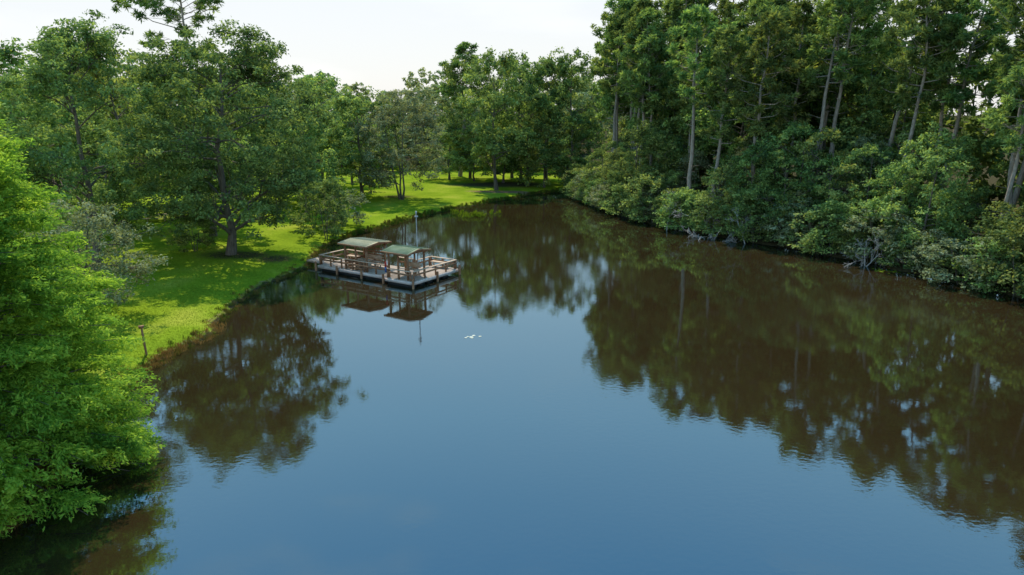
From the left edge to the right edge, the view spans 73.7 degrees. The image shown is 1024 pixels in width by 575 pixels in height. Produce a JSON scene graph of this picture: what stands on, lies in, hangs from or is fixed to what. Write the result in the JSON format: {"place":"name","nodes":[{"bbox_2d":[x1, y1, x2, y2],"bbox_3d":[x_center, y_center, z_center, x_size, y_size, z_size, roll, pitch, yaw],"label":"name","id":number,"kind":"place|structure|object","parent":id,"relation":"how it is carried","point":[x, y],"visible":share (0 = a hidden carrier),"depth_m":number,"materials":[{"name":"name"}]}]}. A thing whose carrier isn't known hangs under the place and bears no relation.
{"place":"outdoors","nodes":[
{"label":"outdoors","id":0,"kind":"place"},
{"bbox_2d":[0,192,1023,574],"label":"pond water","id":1,"kind":"structure","parent":0,"point":[610,394],"depth_m":27.36,"materials":[{"name":"liquid"}]},
{"bbox_2d":[307,237,460,288],"bbox_3d":[-10.687,-2.143,53.357,12.525,3.595,5.610,9,17,32],"label":"wooden dock","id":2,"kind":"object","parent":1,"relation":"in","point":[365,266],"visible":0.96,"depth_m":51.26,"materials":[{"name":"grey wood"}]},
{"bbox_2d":[0,115,1023,519],"bbox_3d":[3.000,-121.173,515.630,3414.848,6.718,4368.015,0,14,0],"label":"ground","id":3,"kind":"structure","parent":0,"point":[386,205],"depth_m":60.26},
{"bbox_2d":[0,37,86,235],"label":"oak tree","id":4,"kind":"object","parent":3,"relation":"on","point":[9,54],"visible":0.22,"depth_m":60.10,"materials":[{"name":"green plant"}]},
{"bbox_2d":[0,38,155,210],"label":"oak tree","id":5,"kind":"object","parent":3,"relation":"on","point":[14,104],"visible":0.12,"depth_m":75.14,"materials":[{"name":"green plant"}]},
{"bbox_2d":[0,107,165,534],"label":"bald cypress tree","id":6,"kind":"object","parent":3,"relation":"on","point":[76,409],"visible":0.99,"depth_m":21.17,"materials":[{"name":"green plant"}]},
{"bbox_2d":[0,9,165,269],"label":"oak tree","id":7,"kind":"object","parent":3,"relation":"on","point":[42,83],"visible":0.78,"depth_m":47.85,"materials":[{"name":"green plant"}]},
{"bbox_2d":[7,197,168,313],"bbox_3d":[-25.064,-1.553,38.352,9.979,7.583,8.567,3,15,10],"label":"willow tree","id":8,"kind":"object","parent":3,"relation":"on","point":[120,240],"visible":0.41,"depth_m":38.59,"materials":[{"name":"green plant"}]},
{"bbox_2d":[56,115,163,235],"bbox_3d":[-37.077,-10.173,63.495,9.182,11.503,8.176,10,17,34],"label":"understory tree","id":9,"kind":"object","parent":3,"relation":"on","point":[105,134],"visible":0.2,"depth_m":61.48,"materials":[{"name":"green plant"}]},
{"bbox_2d":[36,39,198,219],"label":"oak tree","id":10,"kind":"object","parent":3,"relation":"on","point":[95,75],"visible":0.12,"depth_m":69.62,"materials":[{"name":"green plant"}]},
{"bbox_2d":[0,245,309,492],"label":"grass","id":11,"kind":"structure","parent":3,"relation":"on","point":[157,333],"depth_m":45.32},
{"bbox_2d":[111,0,224,173],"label":"pine tree","id":12,"kind":"object","parent":3,"relation":"on","point":[167,11],"visible":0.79,"depth_m":75.24,"materials":[{"name":"green plant"}]},
{"bbox_2d":[164,210,220,253],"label":"shrub","id":13,"kind":"object","parent":3,"relation":"on","point":[198,240],"visible":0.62,"depth_m":57.81,"materials":[{"name":"green plant"}]},
{"bbox_2d":[125,62,272,236],"bbox_3d":[-28.785,-12.592,62.904,13.012,16.796,14.371,-10,17,-35],"label":"oak tree","id":14,"kind":"object","parent":3,"relation":"on","point":[184,103],"visible":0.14,"depth_m":61.90,"materials":[{"name":"green plant"}]},
{"bbox_2d":[104,19,351,254],"bbox_3d":[-22.956,-11.394,54.179,15.791,18.954,18.414,6,16,23],"label":"oak tree","id":15,"kind":"object","parent":3,"relation":"on","point":[246,62],"visible":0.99,"depth_m":52.55,"materials":[{"name":"green plant"}]},
{"bbox_2d":[1,188,568,535],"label":"shore weeds","id":16,"kind":"object","parent":3,"relation":"on","point":[168,353],"visible":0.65,"depth_m":42.72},
{"bbox_2d":[275,103,339,212],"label":"understory tree","id":17,"kind":"object","parent":3,"relation":"on","point":[329,171],"visible":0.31,"depth_m":79.66,"materials":[{"name":"green plant"}]},
{"bbox_2d":[286,181,331,228],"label":"shrub","id":18,"kind":"object","parent":3,"relation":"on","point":[303,199],"visible":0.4,"depth_m":69.53,"materials":[{"name":"green plant"}]},
{"bbox_2d":[259,99,360,204],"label":"oak tree","id":19,"kind":"object","parent":3,"relation":"on","point":[345,138],"visible":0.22,"depth_m":85.21,"materials":[{"name":"green plant"}]},
{"bbox_2d":[292,176,355,238],"bbox_3d":[-17.973,-7.584,65.684,5.826,6.485,6.263,-1,14,-5],"label":"shrub","id":20,"kind":"object","parent":3,"relation":"on","point":[329,187],"visible":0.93,"depth_m":64.94,"materials":[{"name":"green plant"}]},
{"bbox_2d":[287,70,376,182],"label":"oak tree","id":21,"kind":"object","parent":3,"relation":"on","point":[331,80],"visible":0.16,"depth_m":97.90,"materials":[{"name":"green plant"}]},
{"bbox_2d":[316,188,370,226],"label":"shrub","id":22,"kind":"object","parent":3,"relation":"on","point":[356,201],"visible":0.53,"depth_m":71.59,"materials":[{"name":"green plant"}]},
{"bbox_2d":[319,85,404,196],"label":"oak tree","id":23,"kind":"object","parent":3,"relation":"on","point":[346,101],"visible":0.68,"depth_m":91.85,"materials":[{"name":"green plant"}]},
{"bbox_2d":[347,88,448,199],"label":"willow oak tree","id":24,"kind":"object","parent":3,"relation":"on","point":[420,119],"visible":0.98,"depth_m":89.24,"materials":[{"name":"green plant"}]},
{"bbox_2d":[415,118,477,179],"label":"understory tree","id":25,"kind":"object","parent":3,"relation":"on","point":[444,135],"visible":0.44,"depth_m":117.55,"materials":[{"name":"green plant"}]},
{"bbox_2d":[436,41,484,176],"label":"pine tree","id":26,"kind":"object","parent":3,"relation":"on","point":[461,50],"visible":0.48,"depth_m":118.93,"materials":[{"name":"green plant"}]},
{"bbox_2d":[441,124,498,180],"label":"understory tree","id":27,"kind":"object","parent":3,"relation":"on","point":[452,154],"visible":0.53,"depth_m":115.55,"materials":[{"name":"green plant"}]},
{"bbox_2d":[437,52,504,177],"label":"oak tree","id":28,"kind":"object","parent":3,"relation":"on","point":[450,72],"visible":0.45,"depth_m":117.12,"materials":[{"name":"green plant"}]},
{"bbox_2d":[0,57,948,187],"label":"distant treeline","id":29,"kind":"object","parent":3,"relation":"on","point":[411,84],"visible":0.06,"depth_m":146.63,"materials":[{"name":"green plant"}]},
{"bbox_2d":[453,47,542,189],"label":"oak tree","id":30,"kind":"object","parent":3,"relation":"on","point":[489,141],"visible":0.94,"depth_m":102.10,"materials":[{"name":"green plant"}]},
{"bbox_2d":[470,114,535,182],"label":"understory tree","id":31,"kind":"object","parent":3,"relation":"on","point":[503,171],"visible":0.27,"depth_m":114.10,"materials":[{"name":"green plant"}]},
{"bbox_2d":[480,55,563,185],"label":"oak tree","id":32,"kind":"object","parent":3,"relation":"on","point":[543,103],"visible":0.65,"depth_m":107.06,"materials":[{"name":"green plant"}]},
{"bbox_2d":[519,111,565,187],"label":"understory tree","id":33,"kind":"object","parent":3,"relation":"on","point":[540,126],"visible":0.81,"depth_m":107.18,"materials":[{"name":"green plant"}]},
{"bbox_2d":[515,51,583,179],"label":"oak tree","id":34,"kind":"object","parent":3,"relation":"on","point":[549,67],"visible":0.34,"depth_m":115.02,"materials":[{"name":"green plant"}]},
{"bbox_2d":[536,113,602,177],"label":"understory tree","id":35,"kind":"object","parent":3,"relation":"on","point":[579,160],"visible":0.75,"depth_m":105.56,"materials":[{"name":"green plant"}]},
{"bbox_2d":[538,46,611,175],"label":"oak tree","id":36,"kind":"object","parent":3,"relation":"on","point":[565,65],"visible":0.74,"depth_m":110.17,"materials":[{"name":"green plant"}]},
{"bbox_2d":[587,8,632,165],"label":"pine tree","id":37,"kind":"object","parent":3,"relation":"on","point":[618,18],"visible":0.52,"depth_m":90.94,"materials":[{"name":"green plant"}]},
{"bbox_2d":[593,0,644,156],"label":"pine tree","id":38,"kind":"object","parent":3,"relation":"on","point":[606,100],"visible":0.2,"depth_m":93.77,"materials":[{"name":"green plant"}]},
{"bbox_2d":[605,0,648,148],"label":"pine tree","id":39,"kind":"object","parent":3,"relation":"on","point":[626,4],"visible":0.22,"depth_m":89.72,"materials":[{"name":"green plant"}]},
{"bbox_2d":[610,120,670,204],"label":"understory tree","id":40,"kind":"object","parent":3,"relation":"on","point":[644,131],"visible":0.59,"depth_m":79.36,"materials":[{"name":"green plant"}]},
{"bbox_2d":[609,0,676,163],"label":"pine tree","id":41,"kind":"object","parent":3,"relation":"on","point":[639,5],"visible":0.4,"depth_m":84.85,"materials":[{"name":"green plant"}]},
{"bbox_2d":[613,6,674,167],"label":"pine tree","id":42,"kind":"object","parent":3,"relation":"on","point":[645,16],"visible":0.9,"depth_m":82.33,"materials":[{"name":"green plant"}]},
{"bbox_2d":[618,170,669,222],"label":"shrub","id":43,"kind":"object","parent":3,"relation":"on","point":[644,178],"visible":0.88,"depth_m":76.63,"materials":[{"name":"green plant"}]},
{"bbox_2d":[624,34,674,165],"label":"pine tree","id":44,"kind":"object","parent":3,"relation":"on","point":[654,50],"visible":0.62,"depth_m":82.50,"materials":[{"name":"green plant"}]},
{"bbox_2d":[633,134,683,196],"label":"understory tree","id":45,"kind":"object","parent":3,"relation":"on","point":[652,147],"visible":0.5,"depth_m":79.42,"materials":[{"name":"green plant"}]},
{"bbox_2d":[623,56,700,176],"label":"broadleaf tree","id":46,"kind":"object","parent":3,"relation":"on","point":[630,125],"visible":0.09,"depth_m":88.95,"materials":[{"name":"green plant"}]},
{"bbox_2d":[655,0,696,117],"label":"pine tree","id":47,"kind":"object","parent":3,"relation":"on","point":[668,10],"visible":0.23,"depth_m":89.66,"materials":[{"name":"green plant"}]},
{"bbox_2d":[629,66,729,185],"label":"broadleaf tree","id":48,"kind":"object","parent":3,"relation":"on","point":[671,103],"visible":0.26,"depth_m":83.03,"materials":[{"name":"green plant"}]},
{"bbox_2d":[652,186,713,229],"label":"shrub","id":49,"kind":"object","parent":3,"relation":"on","point":[683,193],"visible":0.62,"depth_m":71.27,"materials":[{"name":"green plant"}]},
{"bbox_2d":[666,149,710,194],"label":"understory tree","id":50,"kind":"object","parent":3,"relation":"on","point":[699,161],"visible":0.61,"depth_m":78.49,"materials":[{"name":"green plant"}]},
{"bbox_2d":[660,0,722,167],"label":"pine tree","id":51,"kind":"object","parent":3,"relation":"on","point":[682,4],"visible":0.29,"depth_m":87.72,"materials":[{"name":"green plant"}]},
{"bbox_2d":[639,57,745,196],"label":"broadleaf tree","id":52,"kind":"object","parent":3,"relation":"on","point":[679,144],"visible":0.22,"depth_m":81.46,"materials":[{"name":"green plant"}]},
{"bbox_2d":[666,36,718,179],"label":"pine tree","id":53,"kind":"object","parent":3,"relation":"on","point":[681,103],"visible":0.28,"depth_m":78.59,"materials":[{"name":"green plant"}]},
{"bbox_2d":[664,4,738,209],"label":"pine tree","id":54,"kind":"object","parent":3,"relation":"on","point":[695,13],"visible":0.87,"depth_m":70.47,"materials":[{"name":"green plant"}]},
{"bbox_2d":[690,160,740,226],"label":"understory tree","id":55,"kind":"object","parent":3,"relation":"on","point":[716,173],"visible":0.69,"depth_m":68.11,"materials":[{"name":"green plant"}]},
{"bbox_2d":[682,194,749,236],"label":"shrub","id":56,"kind":"object","parent":3,"relation":"on","point":[701,201],"visible":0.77,"depth_m":67.80,"materials":[{"name":"green plant"}]},
{"bbox_2d":[671,83,772,186],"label":"broadleaf tree","id":57,"kind":"object","parent":3,"relation":"on","point":[701,142],"visible":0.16,"depth_m":81.32,"materials":[{"name":"green plant"}]},
{"bbox_2d":[688,24,757,221],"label":"pine tree","id":58,"kind":"object","parent":3,"relation":"on","point":[716,74],"visible":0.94,"depth_m":67.95,"materials":[{"name":"green plant"}]},
{"bbox_2d":[699,0,756,200],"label":"pine tree","id":59,"kind":"object","parent":3,"relation":"on","point":[727,6],"visible":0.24,"depth_m":77.76,"materials":[{"name":"green plant"}]},
{"bbox_2d":[683,61,784,211],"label":"broadleaf tree","id":60,"kind":"object","parent":3,"relation":"on","point":[704,120],"visible":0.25,"depth_m":73.95,"materials":[{"name":"green plant"}]},
{"bbox_2d":[713,187,776,238],"bbox_3d":[22.947,-7.163,66.166,6.196,5.474,5.764,-8,16,-28],"label":"shrub","id":61,"kind":"object","parent":3,"relation":"on","point":[746,197],"visible":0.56,"depth_m":64.95,"materials":[{"name":"green plant"}]},
{"bbox_2d":[720,131,776,232],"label":"understory tree","id":62,"kind":"object","parent":3,"relation":"on","point":[766,146],"visible":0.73,"depth_m":65.36,"materials":[{"name":"green plant"}]},
{"bbox_2d":[729,203,788,242],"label":"shrub","id":63,"kind":"object","parent":3,"relation":"on","point":[757,210],"visible":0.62,"depth_m":64.05,"materials":[{"name":"green plant"}]},
{"bbox_2d":[731,0,793,213],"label":"pine tree","id":64,"kind":"object","parent":3,"relation":"on","point":[755,7],"visible":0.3,"depth_m":70.02,"materials":[{"name":"green plant"}]},
{"bbox_2d":[724,8,807,217],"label":"pine tree","id":65,"kind":"object","parent":3,"relation":"on","point":[763,30],"visible":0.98,"depth_m":65.23,"materials":[{"name":"green plant"}]},
{"bbox_2d":[733,122,812,206],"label":"understory tree","id":66,"kind":"object","parent":3,"relation":"on","point":[761,161],"visible":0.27,"depth_m":66.59,"materials":[{"name":"green plant"}]},
{"bbox_2d":[753,206,800,245],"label":"shrub","id":67,"kind":"object","parent":3,"relation":"on","point":[784,213],"visible":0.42,"depth_m":62.56,"materials":[{"name":"green plant"}]},
{"bbox_2d":[747,149,819,237],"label":"understory tree","id":68,"kind":"object","parent":3,"relation":"on","point":[780,163],"visible":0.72,"depth_m":62.87,"materials":[{"name":"green plant"}]},
{"bbox_2d":[756,190,822,243],"bbox_3d":[26.202,-6.374,63.276,6.321,5.142,6.458,8,16,28],"label":"shrub","id":69,"kind":"object","parent":3,"relation":"on","point":[778,225],"visible":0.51,"depth_m":61.98,"materials":[{"name":"green plant"}]},
{"bbox_2d":[752,0,834,185],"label":"pine tree","id":70,"kind":"object","parent":3,"relation":"on","point":[800,16],"visible":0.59,"depth_m":67.43,"materials":[{"name":"green plant"}]},
{"bbox_2d":[764,120,842,217],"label":"understory tree","id":71,"kind":"object","parent":3,"relation":"on","point":[827,160],"visible":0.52,"depth_m":64.34,"materials":[{"name":"green plant"}]},
{"bbox_2d":[782,207,849,254],"bbox_3d":[27.180,-4.936,60.063,6.692,4.365,6.224,0,14,1],"label":"shrub","id":72,"kind":"object","parent":3,"relation":"on","point":[814,217],"visible":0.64,"depth_m":58.97,"materials":[{"name":"green plant"}]},
{"bbox_2d":[778,127,873,227],"bbox_3d":[28.833,-9.368,62.416,8.158,10.498,8.040,-9,17,-31],"label":"understory tree","id":73,"kind":"object","parent":3,"relation":"on","point":[833,139],"visible":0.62,"depth_m":61.74,"materials":[{"name":"green plant"}]},
{"bbox_2d":[773,50,892,198],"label":"broadleaf tree","id":74,"kind":"object","parent":3,"relation":"on","point":[834,89],"visible":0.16,"depth_m":69.39,"materials":[{"name":"green plant"}]},
{"bbox_2d":[794,0,881,223],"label":"pine tree","id":75,"kind":"object","parent":3,"relation":"on","point":[807,74],"visible":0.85,"depth_m":64.33,"materials":[{"name":"green plant"}]},
{"bbox_2d":[799,198,878,255],"bbox_3d":[28.191,-5.075,58.604,6.353,5.246,5.910,7,16,25],"label":"shrub","id":76,"kind":"object","parent":3,"relation":"on","point":[830,206],"visible":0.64,"depth_m":57.67,"materials":[{"name":"green plant"}]},
{"bbox_2d":[809,0,879,181],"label":"pine tree","id":77,"kind":"object","parent":3,"relation":"on","point":[818,64],"visible":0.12,"depth_m":68.27,"materials":[{"name":"green plant"}]},
{"bbox_2d":[670,0,1023,223],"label":"background forest","id":78,"kind":"object","parent":3,"relation":"on","point":[972,129],"visible":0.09,"depth_m":67.37,"materials":[{"name":"green plant"}]},
{"bbox_2d":[802,0,891,185],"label":"pine tree","id":79,"kind":"object","parent":3,"relation":"on","point":[865,11],"visible":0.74,"depth_m":63.75,"materials":[{"name":"green plant"}]},
{"bbox_2d":[823,216,892,259],"bbox_3d":[29.278,-4.258,57.532,5.694,3.838,5.374,-2,14,-9],"label":"shrub","id":80,"kind":"object","parent":3,"relation":"on","point":[840,223],"visible":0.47,"depth_m":56.74,"materials":[{"name":"green plant"}]},
{"bbox_2d":[828,133,900,230],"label":"understory tree","id":81,"kind":"object","parent":3,"relation":"on","point":[862,141],"visible":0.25,"depth_m":62.02,"materials":[{"name":"green plant"}]},
{"bbox_2d":[798,28,933,203],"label":"broadleaf tree","id":82,"kind":"object","parent":3,"relation":"on","point":[890,51],"visible":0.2,"depth_m":68.85,"materials":[{"name":"green plant"}]},
{"bbox_2d":[824,142,907,223],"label":"understory tree","id":83,"kind":"object","parent":3,"relation":"on","point":[873,150],"visible":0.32,"depth_m":59.12,"materials":[{"name":"green plant"}]},
{"bbox_2d":[838,206,925,266],"bbox_3d":[30.507,-4.194,55.347,6.444,5.090,6.583,-11,18,-37],"label":"shrub","id":84,"kind":"object","parent":3,"relation":"on","point":[888,236],"visible":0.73,"depth_m":54.73,"materials":[{"name":"green plant"}]},
{"bbox_2d":[826,77,965,220],"bbox_3d":[35.745,-12.558,64.175,11.662,14.172,10.180,6,15,22],"label":"broadleaf tree","id":85,"kind":"object","parent":3,"relation":"on","point":[883,100],"visible":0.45,"depth_m":63.48,"materials":[{"name":"green plant"}]},
{"bbox_2d":[861,156,935,256],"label":"understory tree","id":86,"kind":"object","parent":3,"relation":"on","point":[901,172],"visible":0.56,"depth_m":55.06,"materials":[{"name":"green plant"}]},
{"bbox_2d":[874,230,934,268],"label":"shrub","id":87,"kind":"object","parent":3,"relation":"on","point":[894,257],"visible":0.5,"depth_m":53.69,"materials":[{"name":"green plant"}]},
{"bbox_2d":[875,170,943,248],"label":"understory tree","id":88,"kind":"object","parent":3,"relation":"on","point":[931,177],"visible":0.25,"depth_m":56.37,"materials":[{"name":"green plant"}]},
{"bbox_2d":[861,0,966,224],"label":"pine tree","id":89,"kind":"object","parent":3,"relation":"on","point":[878,58],"visible":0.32,"depth_m":61.68,"materials":[{"name":"green plant"}]},
{"bbox_2d":[879,0,964,232],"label":"pine tree","id":90,"kind":"object","parent":3,"relation":"on","point":[905,30],"visible":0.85,"depth_m":56.99,"materials":[{"name":"green plant"}]},
{"bbox_2d":[876,121,975,259],"bbox_3d":[32.204,-7.118,53.001,6.779,11.273,6.036,6,15,22],"label":"understory tree","id":91,"kind":"object","parent":3,"relation":"on","point":[941,215],"visible":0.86,"depth_m":52.41,"materials":[{"name":"green plant"}]},
{"bbox_2d":[901,229,970,272],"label":"shrub","id":92,"kind":"object","parent":3,"relation":"on","point":[935,231],"visible":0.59,"depth_m":51.24,"materials":[{"name":"green plant"}]},
{"bbox_2d":[914,188,976,251],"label":"understory tree","id":93,"kind":"object","parent":3,"relation":"on","point":[941,227],"visible":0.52,"depth_m":52.73,"materials":[{"name":"green plant"}]},
{"bbox_2d":[906,0,992,216],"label":"pine tree","id":94,"kind":"object","parent":3,"relation":"on","point":[966,37],"visible":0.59,"depth_m":56.81,"materials":[{"name":"green plant"}]},
{"bbox_2d":[907,135,995,243],"bbox_3d":[36.409,-7.858,56.962,6.332,9.569,6.570,-1,14,-4],"label":"understory tree","id":95,"kind":"object","parent":3,"relation":"on","point":[982,193],"visible":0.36,"depth_m":55.43,"materials":[{"name":"green plant"}]},
{"bbox_2d":[918,0,1018,207],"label":"pine tree","id":96,"kind":"object","parent":3,"relation":"on","point":[963,93],"visible":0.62,"depth_m":56.56,"materials":[{"name":"green plant"}]},
{"bbox_2d":[918,236,1020,292],"bbox_3d":[32.800,-1.775,48.718,6.256,4.063,6.391,-11,18,-37],"label":"shrub","id":97,"kind":"object","parent":3,"relation":"on","point":[936,253],"visible":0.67,"depth_m":48.58,"materials":[{"name":"green plant"}]},
{"bbox_2d":[933,210,1023,281],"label":"shrub","id":98,"kind":"object","parent":3,"relation":"on","point":[946,263],"visible":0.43,"depth_m":48.71,"materials":[{"name":"green plant"}]},
{"bbox_2d":[949,236,1023,293],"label":"shrub","id":99,"kind":"object","parent":3,"relation":"on","point":[995,249],"visible":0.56,"depth_m":46.53,"materials":[{"name":"green plant"}]},
{"bbox_2d":[970,220,1023,295],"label":"shrub","id":100,"kind":"object","parent":3,"relation":"on","point":[1005,240],"visible":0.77,"depth_m":45.41,"materials":[{"name":"green plant"}]},
{"bbox_2d":[976,58,1023,229],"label":"pine tree","id":101,"kind":"object","parent":3,"relation":"on","point":[1014,73],"visible":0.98,"depth_m":48.60,"materials":[{"name":"green plant"}]},
{"bbox_2d":[977,78,1023,206],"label":"broadleaf tree","id":102,"kind":"object","parent":3,"relation":"on","point":[987,144],"visible":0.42,"depth_m":56.32,"materials":[{"name":"green plant"}]},
{"bbox_2d":[981,184,1023,262],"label":"understory tree","id":103,"kind":"object","parent":3,"relation":"on","point":[1004,206],"visible":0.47,"depth_m":47.84,"materials":[{"name":"green plant"}]},
{"bbox_2d":[982,0,1023,213],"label":"pine tree","id":104,"kind":"object","parent":3,"relation":"on","point":[1009,19],"visible":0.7,"depth_m":49.63,"materials":[{"name":"green plant"}]},
{"bbox_2d":[991,8,1023,215],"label":"pine tree","id":105,"kind":"object","parent":3,"relation":"on","point":[1017,190],"visible":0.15,"depth_m":53.31,"materials":[{"name":"green plant"}]},
{"bbox_2d":[996,229,1023,294],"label":"shrub","id":106,"kind":"object","parent":3,"relation":"on","point":[1019,285],"visible":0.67,"depth_m":44.82,"materials":[{"name":"green plant"}]},
{"bbox_2d":[0,0,1023,114],"label":"sky","id":107,"kind":"structure","parent":0,"point":[376,44],"materials":[{"name":"white"}]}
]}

